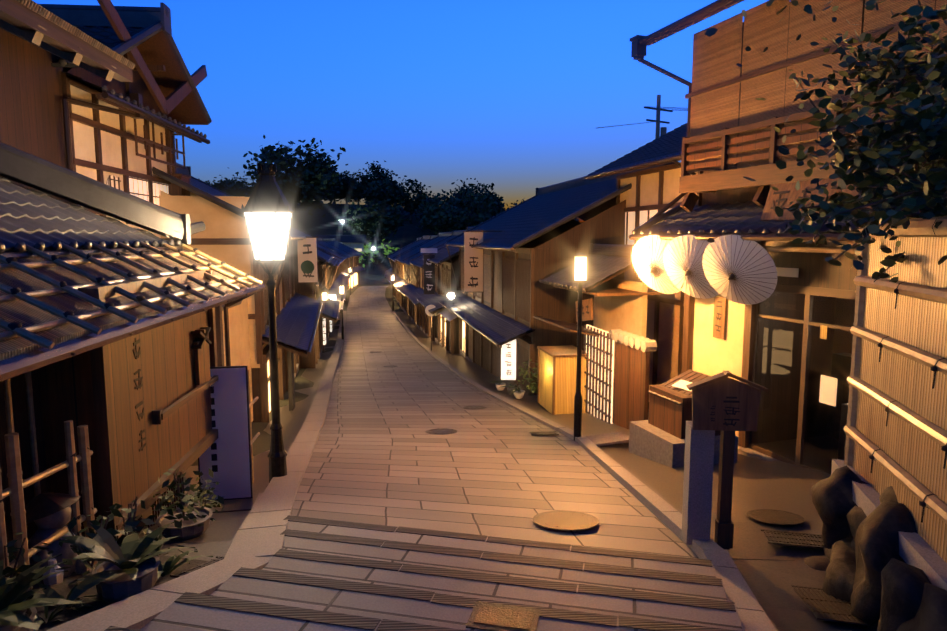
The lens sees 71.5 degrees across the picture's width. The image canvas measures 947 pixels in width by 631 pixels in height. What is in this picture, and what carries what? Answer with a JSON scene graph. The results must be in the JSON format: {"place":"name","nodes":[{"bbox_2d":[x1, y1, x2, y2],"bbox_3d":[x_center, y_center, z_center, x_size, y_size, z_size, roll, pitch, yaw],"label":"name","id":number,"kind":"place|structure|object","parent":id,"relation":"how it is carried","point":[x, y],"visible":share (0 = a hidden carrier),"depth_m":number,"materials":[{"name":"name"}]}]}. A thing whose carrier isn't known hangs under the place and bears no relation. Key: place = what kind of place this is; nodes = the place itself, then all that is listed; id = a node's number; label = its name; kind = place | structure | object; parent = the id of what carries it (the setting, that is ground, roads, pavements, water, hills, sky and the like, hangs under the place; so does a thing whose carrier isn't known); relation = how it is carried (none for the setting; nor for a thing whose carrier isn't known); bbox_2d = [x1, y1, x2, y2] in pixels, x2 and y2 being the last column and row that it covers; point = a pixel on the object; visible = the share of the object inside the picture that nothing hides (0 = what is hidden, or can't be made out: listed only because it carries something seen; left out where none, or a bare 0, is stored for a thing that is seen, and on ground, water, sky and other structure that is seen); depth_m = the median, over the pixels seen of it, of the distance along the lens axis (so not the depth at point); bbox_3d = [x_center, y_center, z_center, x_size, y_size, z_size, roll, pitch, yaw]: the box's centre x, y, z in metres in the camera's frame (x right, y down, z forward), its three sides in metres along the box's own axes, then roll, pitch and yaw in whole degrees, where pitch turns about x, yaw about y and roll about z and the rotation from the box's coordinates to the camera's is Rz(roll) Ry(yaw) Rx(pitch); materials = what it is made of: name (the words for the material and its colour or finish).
{"place":"outdoors","nodes":[
{"label":"outdoors","id":0,"kind":"place"},
{"bbox_2d":[32,0,768,222],"label":"sky","id":1,"kind":"structure","parent":0,"point":[515,96],"materials":[{"name":"blue"}]},
{"bbox_2d":[191,204,648,465],"bbox_3d":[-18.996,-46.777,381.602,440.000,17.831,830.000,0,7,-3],"label":"terrain","id":2,"kind":"structure","parent":0,"point":[317,223],"depth_m":157.34,"materials":[{"name":"soil"}]},
{"bbox_2d":[0,0,211,237],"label":"building","id":3,"kind":"structure","parent":2,"relation":"on","point":[64,113],"depth_m":11.89,"materials":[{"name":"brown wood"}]},
{"bbox_2d":[0,0,135,81],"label":"eave","id":4,"kind":"object","parent":3,"relation":"attached to","point":[34,23],"visible":1,"depth_m":4.53,"materials":[{"name":"brown wood"}]},
{"bbox_2d":[0,142,264,556],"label":"shop annex","id":5,"kind":"object","parent":2,"relation":"on","point":[102,318],"visible":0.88,"depth_m":6.25,"materials":[{"name":"brown wood"}]},
{"bbox_2d":[212,180,227,191],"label":"hill tree","id":6,"kind":"object","parent":2,"relation":"on","point":[222,184],"visible":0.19,"depth_m":193.21,"materials":[{"name":"green plant"}]},
{"bbox_2d":[198,255,252,421],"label":"garden wall","id":7,"kind":"structure","parent":2,"relation":"on","point":[239,334],"depth_m":14.24,"materials":[{"name":"paint"}]},
{"bbox_2d":[210,172,248,189],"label":"hill tree","id":8,"kind":"object","parent":2,"relation":"on","point":[239,181],"visible":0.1,"depth_m":196.36,"materials":[{"name":"green plant"}]},
{"bbox_2d":[214,177,246,189],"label":"hill tree","id":9,"kind":"object","parent":2,"relation":"on","point":[227,183],"visible":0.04,"depth_m":195.03,"materials":[{"name":"green plant"}]},
{"bbox_2d":[152,162,322,422],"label":"house","id":10,"kind":"structure","parent":2,"relation":"on","point":[224,237],"depth_m":15.15,"materials":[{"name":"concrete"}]},
{"bbox_2d":[224,181,253,196],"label":"hill tree","id":11,"kind":"object","parent":2,"relation":"on","point":[234,189],"visible":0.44,"depth_m":175.43,"materials":[{"name":"green plant"}]},
{"bbox_2d":[243,135,347,227],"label":"hill tree","id":12,"kind":"object","parent":2,"relation":"on","point":[311,177],"visible":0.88,"depth_m":159.42,"materials":[{"name":"green plant"}]},
{"bbox_2d":[295,240,340,367],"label":"house","id":13,"kind":"structure","parent":2,"relation":"on","point":[330,309],"depth_m":28.72,"materials":[{"name":"wood"}]},
{"bbox_2d":[313,172,346,207],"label":"hill tree","id":14,"kind":"object","parent":2,"relation":"on","point":[332,192],"visible":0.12,"depth_m":186.33,"materials":[{"name":"green plant"}]},
{"bbox_2d":[320,257,343,350],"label":"house","id":15,"kind":"structure","parent":2,"relation":"on","point":[332,263],"depth_m":38.08,"materials":[{"name":"wood"}]},
{"bbox_2d":[317,247,346,323],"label":"house","id":16,"kind":"structure","parent":2,"relation":"on","point":[335,285],"depth_m":53.63,"materials":[{"name":"wood"}]},
{"bbox_2d":[317,246,347,285],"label":"house","id":17,"kind":"structure","parent":2,"relation":"on","point":[340,281],"depth_m":60.76,"materials":[{"name":"tile"}]},
{"bbox_2d":[317,243,348,281],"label":"house","id":18,"kind":"structure","parent":2,"relation":"on","point":[342,277],"depth_m":69.42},
{"bbox_2d":[317,242,349,278],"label":"house","id":19,"kind":"structure","parent":2,"relation":"on","point":[344,274],"depth_m":78.66,"materials":[{"name":"tile"}]},
{"bbox_2d":[316,238,354,291],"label":"house","id":20,"kind":"structure","parent":2,"relation":"on","point":[345,269],"depth_m":85.84,"materials":[{"name":"tile"}]},
{"bbox_2d":[327,260,345,336],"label":"house","id":21,"kind":"structure","parent":2,"relation":"on","point":[333,289],"depth_m":44.98,"materials":[{"name":"wood"}]},
{"bbox_2d":[326,170,353,201],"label":"hill tree","id":22,"kind":"object","parent":2,"relation":"on","point":[346,172],"visible":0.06,"depth_m":197.58,"materials":[{"name":"green plant"}]},
{"bbox_2d":[327,167,356,203],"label":"hill tree","id":23,"kind":"object","parent":2,"relation":"on","point":[344,181],"visible":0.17,"depth_m":195.48,"materials":[{"name":"green plant"}]},
{"bbox_2d":[322,238,364,289],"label":"house","id":24,"kind":"structure","parent":2,"relation":"on","point":[353,262],"depth_m":95.14,"materials":[{"name":"tile"}]},
{"bbox_2d":[337,176,359,203],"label":"hill tree","id":25,"kind":"object","parent":2,"relation":"on","point":[346,190],"visible":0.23,"depth_m":195.90,"materials":[{"name":"green plant"}]},
{"bbox_2d":[346,183,366,205],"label":"hill tree","id":26,"kind":"object","parent":2,"relation":"on","point":[354,190],"visible":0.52,"depth_m":192.76,"materials":[{"name":"green plant"}]},
{"bbox_2d":[336,201,401,248],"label":"hill tree","id":27,"kind":"object","parent":2,"relation":"on","point":[360,224],"visible":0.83,"depth_m":149.52,"materials":[{"name":"green plant"}]},
{"bbox_2d":[351,161,400,205],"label":"hill tree","id":28,"kind":"object","parent":2,"relation":"on","point":[375,170],"visible":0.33,"depth_m":196.61,"materials":[{"name":"green plant"}]},
{"bbox_2d":[354,239,399,267],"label":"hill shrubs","id":29,"kind":"object","parent":2,"relation":"on","point":[367,253],"visible":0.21,"depth_m":140.47,"materials":[{"name":"green plant"}]},
{"bbox_2d":[352,177,411,210],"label":"hill tree","id":30,"kind":"object","parent":2,"relation":"on","point":[378,190],"visible":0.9,"depth_m":177.13,"materials":[{"name":"green plant"}]},
{"bbox_2d":[357,196,411,247],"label":"hill tree","id":31,"kind":"object","parent":2,"relation":"on","point":[394,213],"visible":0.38,"depth_m":153.13,"materials":[{"name":"green plant"}]},
{"bbox_2d":[365,179,405,210],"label":"hill tree","id":32,"kind":"object","parent":2,"relation":"on","point":[394,182],"visible":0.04,"depth_m":190.70,"materials":[{"name":"green plant"}]},
{"bbox_2d":[319,220,464,338],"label":"street lamps","id":33,"kind":"object","parent":2,"relation":"on","point":[325,296],"visible":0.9,"depth_m":38.83,"materials":[{"name":"black metal"}]},
{"bbox_2d":[314,209,476,258],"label":"hill buildings","id":34,"kind":"structure","parent":2,"relation":"on","point":[354,241],"depth_m":141.81,"materials":[{"name":"white paint"}]},
{"bbox_2d":[385,238,418,272],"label":"house","id":35,"kind":"structure","parent":2,"relation":"on","point":[390,269],"depth_m":93.92,"materials":[{"name":"tile"}]},
{"bbox_2d":[384,237,422,294],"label":"house","id":36,"kind":"structure","parent":2,"relation":"on","point":[392,271],"depth_m":78.16,"materials":[{"name":"wood"}]},
{"bbox_2d":[385,235,431,302],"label":"house","id":37,"kind":"structure","parent":2,"relation":"on","point":[400,252],"depth_m":73.65,"materials":[{"name":"tile"}]},
{"bbox_2d":[386,175,432,219],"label":"hill tree","id":38,"kind":"object","parent":2,"relation":"on","point":[413,202],"visible":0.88,"depth_m":179.28,"materials":[{"name":"green plant"}]},
{"bbox_2d":[46,311,776,630],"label":"kerb stones","id":39,"kind":"object","parent":2,"relation":"on","point":[257,542],"visible":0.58,"depth_m":6.32,"materials":[{"name":"stone"}]},
{"bbox_2d":[388,235,438,310],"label":"house","id":40,"kind":"structure","parent":2,"relation":"on","point":[398,278],"depth_m":66.62,"materials":[{"name":"wood"}]},
{"bbox_2d":[104,286,742,630],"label":"street paving","id":41,"kind":"structure","parent":2,"relation":"on","point":[399,519],"depth_m":6.79,"materials":[{"name":"stone"}]},
{"bbox_2d":[393,231,453,318],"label":"house","id":42,"kind":"structure","parent":2,"relation":"on","point":[403,281],"depth_m":58.02,"materials":[{"name":"tile"}]},
{"bbox_2d":[398,229,467,327],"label":"house","id":43,"kind":"structure","parent":2,"relation":"on","point":[414,284],"depth_m":50.64,"materials":[{"name":"tile"}]},
{"bbox_2d":[414,195,460,222],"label":"hill tree","id":44,"kind":"object","parent":2,"relation":"on","point":[421,209],"visible":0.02,"depth_m":169.93,"materials":[{"name":"green plant"}]},
{"bbox_2d":[405,226,474,340],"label":"house","id":45,"kind":"structure","parent":2,"relation":"on","point":[413,295],"depth_m":44.12,"materials":[{"name":"wood"}]},
{"bbox_2d":[415,203,467,235],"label":"hill tree","id":46,"kind":"object","parent":2,"relation":"on","point":[444,218],"visible":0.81,"depth_m":157.47,"materials":[{"name":"green plant"}]},
{"bbox_2d":[422,191,463,229],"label":"hill tree","id":47,"kind":"object","parent":2,"relation":"on","point":[439,201],"visible":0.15,"depth_m":163.97,"materials":[{"name":"green plant"}]},
{"bbox_2d":[430,192,503,231],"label":"hill tree","id":48,"kind":"object","parent":2,"relation":"on","point":[473,219],"visible":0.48,"depth_m":158.72,"materials":[{"name":"green plant"}]},
{"bbox_2d":[440,178,502,220],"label":"hill tree","id":49,"kind":"object","parent":2,"relation":"on","point":[462,192],"visible":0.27,"depth_m":176.22,"materials":[{"name":"green plant"}]},
{"bbox_2d":[453,178,504,215],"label":"hill tree","id":50,"kind":"object","parent":2,"relation":"on","point":[484,189],"visible":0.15,"depth_m":185.97,"materials":[{"name":"green plant"}]},
{"bbox_2d":[417,216,557,353],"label":"house","id":51,"kind":"structure","parent":2,"relation":"on","point":[446,334],"depth_m":34.16,"materials":[{"name":"wood"}]},
{"bbox_2d":[484,194,507,215],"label":"hill tree","id":52,"kind":"object","parent":2,"relation":"on","point":[502,208],"visible":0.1,"depth_m":189.62,"materials":[{"name":"green plant"}]},
{"bbox_2d":[438,162,674,395],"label":"house","id":53,"kind":"structure","parent":2,"relation":"on","point":[524,252],"depth_m":21.05,"materials":[{"name":"wood"}]},
{"bbox_2d":[573,253,586,440],"bbox_3d":[1.992,0.618,12.399,0.228,3.580,0.240,0,7,-3],"label":"lamp post","id":54,"kind":"object","parent":2,"relation":"on","point":[580,269],"visible":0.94,"depth_m":12.36,"materials":[{"name":"black metal"}]},
{"bbox_2d":[488,324,737,467],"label":"shopfront furnishings","id":55,"kind":"object","parent":2,"relation":"on","point":[615,373],"visible":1,"depth_m":13.89,"materials":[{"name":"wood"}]},
{"bbox_2d":[533,123,697,387],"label":"plaster house","id":56,"kind":"structure","parent":2,"relation":"on","point":[631,302],"depth_m":17.13,"materials":[{"name":"beige paint"}]},
{"bbox_2d":[598,95,687,138],"bbox_3d":[25.354,-4.692,34.709,48.860,13.200,10.031,-2,7,-19],"label":"utility pole","id":57,"kind":"object","parent":2,"relation":"on","point":[662,130],"visible":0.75,"depth_m":33.41,"materials":[{"name":"concrete"}]},
{"bbox_2d":[629,0,946,473],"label":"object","id":58,"kind":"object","parent":2,"relation":"on","point":[768,308],"visible":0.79,"depth_m":10.32,"materials":[{"name":"wood"}]},
{"bbox_2d":[705,0,946,282],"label":"garden tree","id":59,"kind":"object","parent":2,"relation":"on","point":[919,126],"visible":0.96,"depth_m":5.14,"materials":[{"name":"green plant"}]},
{"bbox_2d":[804,215,946,630],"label":"bamboo fence","id":60,"kind":"object","parent":2,"relation":"on","point":[879,497],"visible":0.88,"depth_m":5.02,"materials":[{"name":"beige wood"}]},
{"bbox_2d":[13,312,868,630],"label":"sidewalk","id":61,"kind":"structure","parent":0,"point":[771,574],"depth_m":8.03,"materials":[{"name":"stone"}]},
{"bbox_2d":[0,420,224,630],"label":"planter strip","id":62,"kind":"object","parent":61,"relation":"on","point":[53,549],"visible":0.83,"depth_m":4.76,"materials":[{"name":"green plant"}]},
{"bbox_2d":[190,327,252,501],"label":"signs","id":63,"kind":"object","parent":61,"relation":"on","point":[225,457],"visible":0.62,"depth_m":8.59,"materials":[{"name":"purple"}]},
{"bbox_2d":[241,163,294,487],"bbox_3d":[-2.773,0.236,9.092,0.690,4.560,0.716,0,7,-3],"label":"ornate lamp post","id":64,"kind":"object","parent":61,"relation":"on","point":[268,211],"visible":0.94,"depth_m":8.82,"materials":[{"name":"black metal"}]},
{"bbox_2d":[287,231,516,410],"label":"shop signs","id":65,"kind":"object","parent":61,"relation":"on","point":[307,263],"visible":0.98,"depth_m":24.36,"materials":[{"name":"white wood"}]},
{"bbox_2d":[170,351,875,630],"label":"manhole covers","id":66,"kind":"object","parent":61,"relation":"on","point":[821,605],"visible":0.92,"depth_m":5.53,"materials":[{"name":"metal"}]},
{"bbox_2d":[681,370,767,549],"bbox_3d":[2.453,1.419,6.558,0.739,1.805,0.382,1,7,5],"label":"wooden signpost","id":67,"kind":"object","parent":61,"relation":"on","point":[725,404],"visible":1,"depth_m":6.48,"materials":[{"name":"wood"}]}
]}

